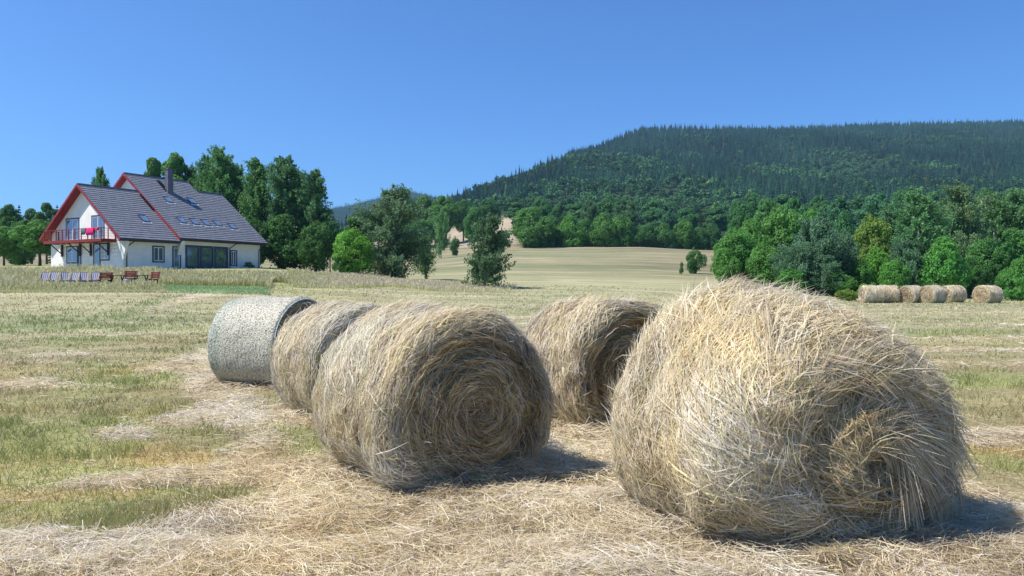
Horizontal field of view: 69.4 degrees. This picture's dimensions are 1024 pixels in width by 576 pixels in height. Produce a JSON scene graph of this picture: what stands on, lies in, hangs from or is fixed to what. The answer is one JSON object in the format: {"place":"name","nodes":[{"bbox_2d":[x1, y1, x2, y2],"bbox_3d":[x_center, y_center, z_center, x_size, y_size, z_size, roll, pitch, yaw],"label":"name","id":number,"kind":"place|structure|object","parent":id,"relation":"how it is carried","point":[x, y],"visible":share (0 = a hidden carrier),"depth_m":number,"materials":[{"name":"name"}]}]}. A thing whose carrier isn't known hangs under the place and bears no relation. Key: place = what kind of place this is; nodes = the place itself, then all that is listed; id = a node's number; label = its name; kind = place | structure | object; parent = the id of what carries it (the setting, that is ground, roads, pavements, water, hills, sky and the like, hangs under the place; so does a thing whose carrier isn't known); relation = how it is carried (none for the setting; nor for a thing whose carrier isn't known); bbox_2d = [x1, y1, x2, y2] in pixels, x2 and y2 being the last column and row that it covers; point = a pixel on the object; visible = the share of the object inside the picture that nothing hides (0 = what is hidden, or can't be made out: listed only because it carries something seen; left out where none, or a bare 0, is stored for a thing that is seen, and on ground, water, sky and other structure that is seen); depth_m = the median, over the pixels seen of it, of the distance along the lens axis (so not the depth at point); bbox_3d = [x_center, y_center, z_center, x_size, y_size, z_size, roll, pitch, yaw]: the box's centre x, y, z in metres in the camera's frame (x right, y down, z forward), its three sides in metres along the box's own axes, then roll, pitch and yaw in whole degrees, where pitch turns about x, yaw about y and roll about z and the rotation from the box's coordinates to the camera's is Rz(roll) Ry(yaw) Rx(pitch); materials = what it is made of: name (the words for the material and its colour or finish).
{"place":"outdoors","nodes":[
{"label":"outdoors","id":0,"kind":"place"},
{"bbox_2d":[0,127,1023,575],"bbox_3d":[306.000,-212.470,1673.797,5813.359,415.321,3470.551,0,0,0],"label":"ground","id":1,"kind":"structure","parent":0,"point":[648,271],"depth_m":16.27,"materials":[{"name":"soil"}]},
{"bbox_2d":[0,226,23,265],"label":"broadleaf tree","id":2,"kind":"object","parent":1,"relation":"on","point":[6,249],"visible":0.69,"depth_m":94.71,"materials":[{"name":"green plant"}]},
{"bbox_2d":[0,204,24,228],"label":"broadleaf tree","id":3,"kind":"object","parent":1,"relation":"on","point":[9,216],"visible":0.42,"depth_m":122.77,"materials":[{"name":"green plant"}]},
{"bbox_2d":[1,222,37,264],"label":"broadleaf tree","id":4,"kind":"object","parent":1,"relation":"on","point":[20,258],"visible":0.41,"depth_m":99.39,"materials":[{"name":"green plant"}]},
{"bbox_2d":[7,219,50,265],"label":"broadleaf tree","id":5,"kind":"object","parent":1,"relation":"on","point":[28,239],"visible":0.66,"depth_m":90.76,"materials":[{"name":"green plant"}]},
{"bbox_2d":[33,202,57,263],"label":"broadleaf tree","id":6,"kind":"object","parent":1,"relation":"on","point":[49,211],"visible":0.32,"depth_m":117.52,"materials":[{"name":"green plant"}]},
{"bbox_2d":[91,166,110,186],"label":"birch tree","id":7,"kind":"object","parent":1,"relation":"on","point":[101,179],"visible":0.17,"depth_m":107.65,"materials":[{"name":"green plant"}]},
{"bbox_2d":[39,168,267,268],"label":"house","id":8,"kind":"structure","parent":1,"relation":"on","point":[168,220],"depth_m":75.31,"materials":[{"name":"paint"}]},
{"bbox_2d":[66,218,78,239],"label":"door","id":9,"kind":"structure","parent":8,"relation":"in","point":[71,223],"depth_m":74.15,"materials":[{"name":"blue glass"}]},
{"bbox_2d":[185,245,199,267],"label":"window","id":10,"kind":"structure","parent":8,"relation":"in","point":[192,252],"depth_m":76.47,"materials":[{"name":"clear glass"}]},
{"bbox_2d":[200,246,213,267],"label":"window","id":11,"kind":"structure","parent":8,"relation":"in","point":[206,252],"depth_m":77.95,"materials":[{"name":"clear glass"}]},
{"bbox_2d":[214,246,227,267],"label":"window","id":12,"kind":"structure","parent":8,"relation":"in","point":[220,253],"depth_m":79.44,"materials":[{"name":"clear glass"}]},
{"bbox_2d":[143,157,164,177],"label":"broadleaf tree","id":13,"kind":"object","parent":1,"relation":"on","point":[154,164],"visible":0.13,"depth_m":97.14,"materials":[{"name":"green plant"}]},
{"bbox_2d":[161,151,194,188],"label":"broadleaf tree","id":14,"kind":"object","parent":1,"relation":"on","point":[176,162],"visible":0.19,"depth_m":101.26,"materials":[{"name":"green plant"}]},
{"bbox_2d":[191,153,216,190],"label":"birch tree","id":15,"kind":"object","parent":1,"relation":"on","point":[196,183],"visible":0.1,"depth_m":100.34,"materials":[{"name":"green plant"}]},
{"bbox_2d":[193,144,246,209],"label":"birch tree","id":16,"kind":"object","parent":1,"relation":"on","point":[223,173],"visible":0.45,"depth_m":96.42,"materials":[{"name":"green plant"}]},
{"bbox_2d":[236,157,275,266],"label":"birch tree","id":17,"kind":"object","parent":1,"relation":"on","point":[255,196],"visible":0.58,"depth_m":94.92,"materials":[{"name":"green plant"}]},
{"bbox_2d":[0,263,517,294],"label":"tall grass","id":18,"kind":"structure","parent":1,"relation":"on","point":[14,278],"depth_m":61.06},
{"bbox_2d":[248,217,274,264],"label":"broadleaf tree","id":19,"kind":"object","parent":1,"relation":"on","point":[259,228],"visible":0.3,"depth_m":91.24,"materials":[{"name":"green plant"}]},
{"bbox_2d":[207,296,316,384],"bbox_3d":[-3.626,0.822,11.489,1.493,1.395,1.531,0,0,22],"label":"hay bale","id":20,"kind":"object","parent":1,"relation":"on","point":[243,333],"visible":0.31,"depth_m":10.94},
{"bbox_2d":[255,154,305,267],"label":"birch tree","id":21,"kind":"object","parent":1,"relation":"on","point":[281,185],"visible":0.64,"depth_m":93.81,"materials":[{"name":"green plant"}]},
{"bbox_2d":[265,214,305,268],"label":"broadleaf tree","id":22,"kind":"object","parent":1,"relation":"on","point":[285,251],"visible":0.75,"depth_m":91.42,"materials":[{"name":"green plant"}]},
{"bbox_2d":[292,168,339,271],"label":"birch tree","id":23,"kind":"object","parent":1,"relation":"on","point":[313,194],"visible":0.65,"depth_m":93.19,"materials":[{"name":"green plant"}]},
{"bbox_2d":[297,220,334,271],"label":"broadleaf tree","id":24,"kind":"object","parent":1,"relation":"on","point":[315,248],"visible":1,"depth_m":89.87,"materials":[{"name":"green plant"}]},
{"bbox_2d":[261,298,382,414],"bbox_3d":[-1.906,0.805,8.730,1.800,1.433,1.724,0,0,-35],"label":"hay bale","id":25,"kind":"object","parent":1,"relation":"on","point":[303,340],"visible":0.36,"depth_m":8.23},
{"bbox_2d":[332,227,374,274],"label":"broadleaf tree","id":26,"kind":"object","parent":1,"relation":"on","point":[352,244],"visible":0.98,"depth_m":79.32,"materials":[{"name":"green plant"}]},
{"bbox_2d":[344,212,375,272],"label":"broadleaf tree","id":27,"kind":"object","parent":1,"relation":"on","point":[349,220],"visible":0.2,"depth_m":88.90,"materials":[{"name":"green plant"}]},
{"bbox_2d":[329,190,436,224],"bbox_3d":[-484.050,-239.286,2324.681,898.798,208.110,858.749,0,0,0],"label":"ridge forest","id":28,"kind":"object","parent":1,"relation":"on","point":[341,212],"visible":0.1,"depth_m":2304.81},
{"bbox_2d":[345,183,441,278],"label":"birch tree","id":29,"kind":"object","parent":1,"relation":"on","point":[392,211],"visible":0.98,"depth_m":82.87,"materials":[{"name":"green plant"}]},
{"bbox_2d":[409,227,437,279],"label":"birch tree","id":30,"kind":"object","parent":1,"relation":"on","point":[430,259],"visible":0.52,"depth_m":89.53,"materials":[{"name":"green plant"}]},
{"bbox_2d":[309,293,561,494],"bbox_3d":[-0.620,0.769,5.914,1.779,1.500,1.643,0,0,-36],"label":"hay bale","id":31,"kind":"object","parent":1,"relation":"on","point":[405,394],"visible":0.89,"depth_m":5.33},
{"bbox_2d":[431,208,451,257],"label":"birch tree","id":32,"kind":"object","parent":1,"relation":"on","point":[439,222],"visible":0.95,"depth_m":189.49,"materials":[{"name":"green plant"}]},
{"bbox_2d":[427,195,463,239],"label":"broadleaf tree","id":33,"kind":"object","parent":1,"relation":"on","point":[455,217],"visible":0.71,"depth_m":307.55,"materials":[{"name":"green plant"}]},
{"bbox_2d":[463,206,484,253],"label":"broadleaf tree","id":34,"kind":"object","parent":1,"relation":"on","point":[474,215],"visible":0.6,"depth_m":198.27,"materials":[{"name":"green plant"}]},
{"bbox_2d":[461,213,516,287],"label":"birch tree","id":35,"kind":"object","parent":1,"relation":"on","point":[485,263],"visible":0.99,"depth_m":68.33,"materials":[{"name":"green plant"}]},
{"bbox_2d":[479,199,500,217],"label":"broadleaf tree","id":36,"kind":"object","parent":1,"relation":"on","point":[490,206],"visible":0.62,"depth_m":327.17,"materials":[{"name":"green plant"}]},
{"bbox_2d":[0,286,1023,575],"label":"loose straw","id":37,"kind":"object","parent":1,"relation":"on","point":[590,552],"visible":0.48,"depth_m":4.43,"materials":[{"name":"plant"}]},
{"bbox_2d":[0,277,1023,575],"bbox_3d":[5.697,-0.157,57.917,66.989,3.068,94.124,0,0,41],"label":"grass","id":38,"kind":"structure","parent":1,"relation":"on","point":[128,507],"depth_m":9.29,"materials":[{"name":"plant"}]},
{"bbox_2d":[510,207,556,247],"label":"broadleaf tree","id":39,"kind":"object","parent":1,"relation":"on","point":[529,234],"visible":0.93,"depth_m":242.84,"materials":[{"name":"green plant"}]},
{"bbox_2d":[530,199,555,221],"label":"broadleaf tree","id":40,"kind":"object","parent":1,"relation":"on","point":[545,207],"visible":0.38,"depth_m":317.69,"materials":[{"name":"green plant"}]},
{"bbox_2d":[554,214,586,246],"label":"broadleaf tree","id":41,"kind":"object","parent":1,"relation":"on","point":[566,231],"visible":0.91,"depth_m":246.28,"materials":[{"name":"green plant"}]},
{"bbox_2d":[573,217,596,246],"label":"broadleaf tree","id":42,"kind":"object","parent":1,"relation":"on","point":[585,225],"visible":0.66,"depth_m":247.34,"materials":[{"name":"green plant"}]},
{"bbox_2d":[577,199,600,231],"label":"birch tree","id":43,"kind":"object","parent":1,"relation":"on","point":[589,209],"visible":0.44,"depth_m":268.72,"materials":[{"name":"green plant"}]},
{"bbox_2d":[522,293,664,429],"bbox_3d":[0.982,0.772,8.235,1.915,1.472,1.456,0,0,-31],"label":"hay bale","id":44,"kind":"object","parent":1,"relation":"on","point":[583,342],"visible":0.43,"depth_m":7.61},
{"bbox_2d":[589,212,620,246],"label":"broadleaf tree","id":45,"kind":"object","parent":1,"relation":"on","point":[608,225],"visible":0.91,"depth_m":244.60,"materials":[{"name":"green plant"}]},
{"bbox_2d":[595,196,616,220],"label":"broadleaf tree","id":46,"kind":"object","parent":1,"relation":"on","point":[605,205],"visible":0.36,"depth_m":327.66,"materials":[{"name":"green plant"}]},
{"bbox_2d":[191,374,1023,575],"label":"heaped straw","id":47,"kind":"object","parent":1,"relation":"on","point":[442,488],"visible":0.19,"depth_m":4.90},
{"bbox_2d":[612,214,634,246],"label":"broadleaf tree","id":48,"kind":"object","parent":1,"relation":"on","point":[623,224],"visible":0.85,"depth_m":245.40,"materials":[{"name":"green plant"}]},
{"bbox_2d":[616,201,642,229],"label":"birch tree","id":49,"kind":"object","parent":1,"relation":"on","point":[631,213],"visible":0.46,"depth_m":259.96,"materials":[{"name":"green plant"}]},
{"bbox_2d":[639,222,659,247],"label":"broadleaf tree","id":50,"kind":"object","parent":1,"relation":"on","point":[649,232],"visible":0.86,"depth_m":248.26,"materials":[{"name":"green plant"}]},
{"bbox_2d":[641,200,670,226],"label":"broadleaf tree","id":51,"kind":"object","parent":1,"relation":"on","point":[651,216],"visible":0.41,"depth_m":337.40,"materials":[{"name":"green plant"}]},
{"bbox_2d":[648,202,680,241],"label":"birch tree","id":52,"kind":"object","parent":1,"relation":"on","point":[666,215],"visible":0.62,"depth_m":268.36,"materials":[{"name":"green plant"}]},
{"bbox_2d":[651,222,677,248],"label":"broadleaf tree","id":53,"kind":"object","parent":1,"relation":"on","point":[664,237],"visible":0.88,"depth_m":249.05,"materials":[{"name":"green plant"}]},
{"bbox_2d":[316,118,1023,236],"bbox_3d":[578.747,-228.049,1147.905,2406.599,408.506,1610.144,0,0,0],"label":"spruce forest","id":54,"kind":"object","parent":1,"relation":"on","point":[1008,168],"visible":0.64,"depth_m":1056.97,"materials":[{"name":"plant"}]},
{"bbox_2d":[338,121,1023,234],"bbox_3d":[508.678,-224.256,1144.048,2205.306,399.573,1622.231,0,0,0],"label":"broadleaf forest","id":55,"kind":"object","parent":1,"relation":"on","point":[641,185],"visible":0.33,"depth_m":780.49,"materials":[{"name":"plant"}]},
{"bbox_2d":[672,219,694,248],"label":"broadleaf tree","id":56,"kind":"object","parent":1,"relation":"on","point":[682,230],"visible":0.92,"depth_m":249.80,"materials":[{"name":"green plant"}]},
{"bbox_2d":[675,207,699,232],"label":"broadleaf tree","id":57,"kind":"object","parent":1,"relation":"on","point":[690,215],"visible":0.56,"depth_m":326.62,"materials":[{"name":"green plant"}]},
{"bbox_2d":[685,248,707,273],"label":"shrub","id":58,"kind":"object","parent":1,"relation":"on","point":[692,264],"visible":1,"depth_m":113.48,"materials":[{"name":"green plant"}]},
{"bbox_2d":[689,227,707,249],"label":"broadleaf tree","id":59,"kind":"object","parent":1,"relation":"on","point":[699,243],"visible":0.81,"depth_m":251.46,"materials":[{"name":"green plant"}]},
{"bbox_2d":[703,225,722,249],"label":"broadleaf tree","id":60,"kind":"object","parent":1,"relation":"on","point":[714,236],"visible":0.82,"depth_m":252.03,"materials":[{"name":"green plant"}]},
{"bbox_2d":[702,207,728,233],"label":"broadleaf tree","id":61,"kind":"object","parent":1,"relation":"on","point":[716,217],"visible":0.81,"depth_m":317.56,"materials":[{"name":"green plant"}]},
{"bbox_2d":[709,247,741,283],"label":"broadleaf tree","id":62,"kind":"object","parent":1,"relation":"on","point":[732,264],"visible":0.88,"depth_m":83.28,"materials":[{"name":"green plant"}]},
{"bbox_2d":[713,227,754,279],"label":"broadleaf tree","id":63,"kind":"object","parent":1,"relation":"on","point":[739,242],"visible":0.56,"depth_m":86.82,"materials":[{"name":"green plant"}]},
{"bbox_2d":[728,202,753,232],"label":"broadleaf tree","id":64,"kind":"object","parent":1,"relation":"on","point":[741,214],"visible":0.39,"depth_m":149.02,"materials":[{"name":"green plant"}]},
{"bbox_2d":[726,218,770,282],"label":"broadleaf tree","id":65,"kind":"object","parent":1,"relation":"on","point":[749,226],"visible":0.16,"depth_m":91.31,"materials":[{"name":"green plant"}]},
{"bbox_2d":[743,192,764,216],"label":"broadleaf tree","id":66,"kind":"object","parent":1,"relation":"on","point":[751,200],"visible":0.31,"depth_m":297.58,"materials":[{"name":"green plant"}]},
{"bbox_2d":[745,243,782,285],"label":"broadleaf tree","id":67,"kind":"object","parent":1,"relation":"on","point":[758,257],"visible":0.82,"depth_m":80.96,"materials":[{"name":"green plant"}]},
{"bbox_2d":[753,196,778,242],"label":"broadleaf tree","id":68,"kind":"object","parent":1,"relation":"on","point":[760,214],"visible":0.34,"depth_m":138.99,"materials":[{"name":"green plant"}]},
{"bbox_2d":[760,204,804,283],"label":"broadleaf tree","id":69,"kind":"object","parent":1,"relation":"on","point":[779,223],"visible":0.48,"depth_m":93.30,"materials":[{"name":"green plant"}]},
{"bbox_2d":[594,268,989,552],"bbox_3d":[1.756,0.699,4.792,2.299,1.682,1.925,0,0,-23],"label":"hay bale","id":70,"kind":"object","parent":1,"relation":"on","point":[748,410],"visible":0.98,"depth_m":4.12},
{"bbox_2d":[766,241,817,292],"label":"willow tree","id":71,"kind":"object","parent":1,"relation":"on","point":[796,257],"visible":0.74,"depth_m":76.31,"materials":[{"name":"green plant"}]},
{"bbox_2d":[775,267,809,291],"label":"broadleaf tree","id":72,"kind":"object","parent":1,"relation":"on","point":[788,274],"visible":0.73,"depth_m":75.13,"materials":[{"name":"green plant"}]},
{"bbox_2d":[783,196,808,232],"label":"broadleaf tree","id":73,"kind":"object","parent":1,"relation":"on","point":[794,203],"visible":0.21,"depth_m":134.19,"materials":[{"name":"green plant"}]},
{"bbox_2d":[785,210,850,293],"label":"willow tree","id":74,"kind":"object","parent":1,"relation":"on","point":[822,236],"visible":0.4,"depth_m":77.45,"materials":[{"name":"green plant"}]},
{"bbox_2d":[808,193,832,223],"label":"broadleaf tree","id":75,"kind":"object","parent":1,"relation":"on","point":[819,203],"visible":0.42,"depth_m":297.71,"materials":[{"name":"green plant"}]},
{"bbox_2d":[806,252,845,295],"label":"willow tree","id":76,"kind":"object","parent":1,"relation":"on","point":[825,266],"visible":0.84,"depth_m":75.42,"materials":[{"name":"green plant"}]},
{"bbox_2d":[821,269,858,296],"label":"broadleaf tree","id":77,"kind":"object","parent":1,"relation":"on","point":[850,282],"visible":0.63,"depth_m":74.95,"materials":[{"name":"green plant"}]},
{"bbox_2d":[827,194,860,233],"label":"birch tree","id":78,"kind":"object","parent":1,"relation":"on","point":[839,205],"visible":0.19,"depth_m":124.12,"materials":[{"name":"green plant"}]},
{"bbox_2d":[832,209,855,238],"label":"broadleaf tree","id":79,"kind":"object","parent":1,"relation":"on","point":[841,221],"visible":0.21,"depth_m":109.64,"materials":[{"name":"green plant"}]},
{"bbox_2d":[834,229,862,290],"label":"willow tree","id":80,"kind":"object","parent":1,"relation":"on","point":[851,257],"visible":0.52,"depth_m":79.08,"materials":[{"name":"green plant"}]},
{"bbox_2d":[849,258,876,292],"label":"broadleaf tree","id":81,"kind":"object","parent":1,"relation":"on","point":[865,271],"visible":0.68,"depth_m":78.36,"materials":[{"name":"green plant"}]},
{"bbox_2d":[857,283,885,302],"bbox_3d":[30.238,0.428,62.026,2.085,1.739,2.194,0,0,4],"label":"hay bale","id":82,"kind":"object","parent":1,"relation":"on","point":[873,293],"visible":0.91,"depth_m":61.40},
{"bbox_2d":[851,212,893,273],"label":"broadleaf tree","id":83,"kind":"object","parent":1,"relation":"on","point":[876,230],"visible":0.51,"depth_m":90.64,"materials":[{"name":"green plant"}]},
{"bbox_2d":[850,191,900,256],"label":"birch tree","id":84,"kind":"object","parent":1,"relation":"on","point":[874,204],"visible":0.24,"depth_m":129.12,"materials":[{"name":"green plant"}]},
{"bbox_2d":[861,247,892,285],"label":"broadleaf tree","id":85,"kind":"object","parent":1,"relation":"on","point":[876,259],"visible":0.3,"depth_m":79.14,"materials":[{"name":"green plant"}]},
{"bbox_2d":[879,202,903,255],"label":"birch tree","id":86,"kind":"object","parent":1,"relation":"on","point":[887,217],"visible":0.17,"depth_m":94.39,"materials":[{"name":"green plant"}]},
{"bbox_2d":[881,285,902,302],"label":"hay bale","id":87,"kind":"object","parent":1,"relation":"on","point":[892,293],"visible":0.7,"depth_m":62.61},
{"bbox_2d":[877,258,911,285],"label":"broadleaf tree","id":88,"kind":"object","parent":1,"relation":"on","point":[896,271],"visible":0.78,"depth_m":76.49,"materials":[{"name":"green plant"}]},
{"bbox_2d":[888,235,931,285],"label":"willow tree","id":89,"kind":"object","parent":1,"relation":"on","point":[912,263],"visible":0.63,"depth_m":78.26,"materials":[{"name":"green plant"}]},
{"bbox_2d":[900,285,920,302],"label":"hay bale","id":90,"kind":"object","parent":1,"relation":"on","point":[910,293],"visible":0.91,"depth_m":62.12},
{"bbox_2d":[885,185,959,282],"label":"birch tree","id":91,"kind":"object","parent":1,"relation":"on","point":[922,210],"visible":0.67,"depth_m":79.19,"materials":[{"name":"green plant"}]},
{"bbox_2d":[919,284,947,302],"bbox_3d":[35.089,0.464,61.801,2.192,1.684,2.120,0,0,-24],"label":"hay bale","id":92,"kind":"object","parent":1,"relation":"on","point":[936,293],"visible":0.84,"depth_m":61.25},
{"bbox_2d":[915,235,974,288],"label":"broadleaf tree","id":93,"kind":"object","parent":1,"relation":"on","point":[951,260],"visible":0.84,"depth_m":76.04,"materials":[{"name":"green plant"}]},
{"bbox_2d":[928,195,966,276],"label":"birch tree","id":94,"kind":"object","parent":1,"relation":"on","point":[944,201],"visible":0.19,"depth_m":87.04,"materials":[{"name":"green plant"}]},
{"bbox_2d":[942,284,966,302],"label":"hay bale","id":95,"kind":"object","parent":1,"relation":"on","point":[957,293],"visible":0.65,"depth_m":63.11},
{"bbox_2d":[934,179,996,287],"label":"birch tree","id":96,"kind":"object","parent":1,"relation":"on","point":[971,210],"visible":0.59,"depth_m":86.48,"materials":[{"name":"green plant"}]},
{"bbox_2d":[957,257,986,297],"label":"broadleaf tree","id":97,"kind":"object","parent":1,"relation":"on","point":[979,270],"visible":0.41,"depth_m":78.47,"materials":[{"name":"green plant"}]},
{"bbox_2d":[971,285,1003,302],"bbox_3d":[39.386,0.437,61.188,2.166,1.728,2.186,0,0,-18],"label":"hay bale","id":98,"kind":"object","parent":1,"relation":"on","point":[987,294],"visible":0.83,"depth_m":60.68},
{"bbox_2d":[965,236,1010,292],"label":"broadleaf tree","id":99,"kind":"object","parent":1,"relation":"on","point":[982,250],"visible":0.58,"depth_m":81.36,"materials":[{"name":"green plant"}]},
{"bbox_2d":[978,190,1023,259],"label":"birch tree","id":100,"kind":"object","parent":1,"relation":"on","point":[999,213],"visible":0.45,"depth_m":94.09,"materials":[{"name":"green plant"}]},
{"bbox_2d":[990,227,1023,280],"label":"broadleaf tree","id":101,"kind":"object","parent":1,"relation":"on","point":[1011,243],"visible":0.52,"depth_m":86.79,"materials":[{"name":"green plant"}]},
{"bbox_2d":[995,258,1023,300],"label":"broadleaf tree","id":102,"kind":"object","parent":1,"relation":"on","point":[1013,289],"visible":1,"depth_m":68.70,"materials":[{"name":"green plant"}]},
{"bbox_2d":[1001,187,1023,234],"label":"birch tree","id":103,"kind":"object","parent":1,"relation":"on","point":[1015,199],"visible":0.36,"depth_m":94.34,"materials":[{"name":"green plant"}]},
{"bbox_2d":[0,0,1023,219],"label":"sky","id":104,"kind":"structure","parent":0,"point":[434,97],"materials":[{"name":"blue"}]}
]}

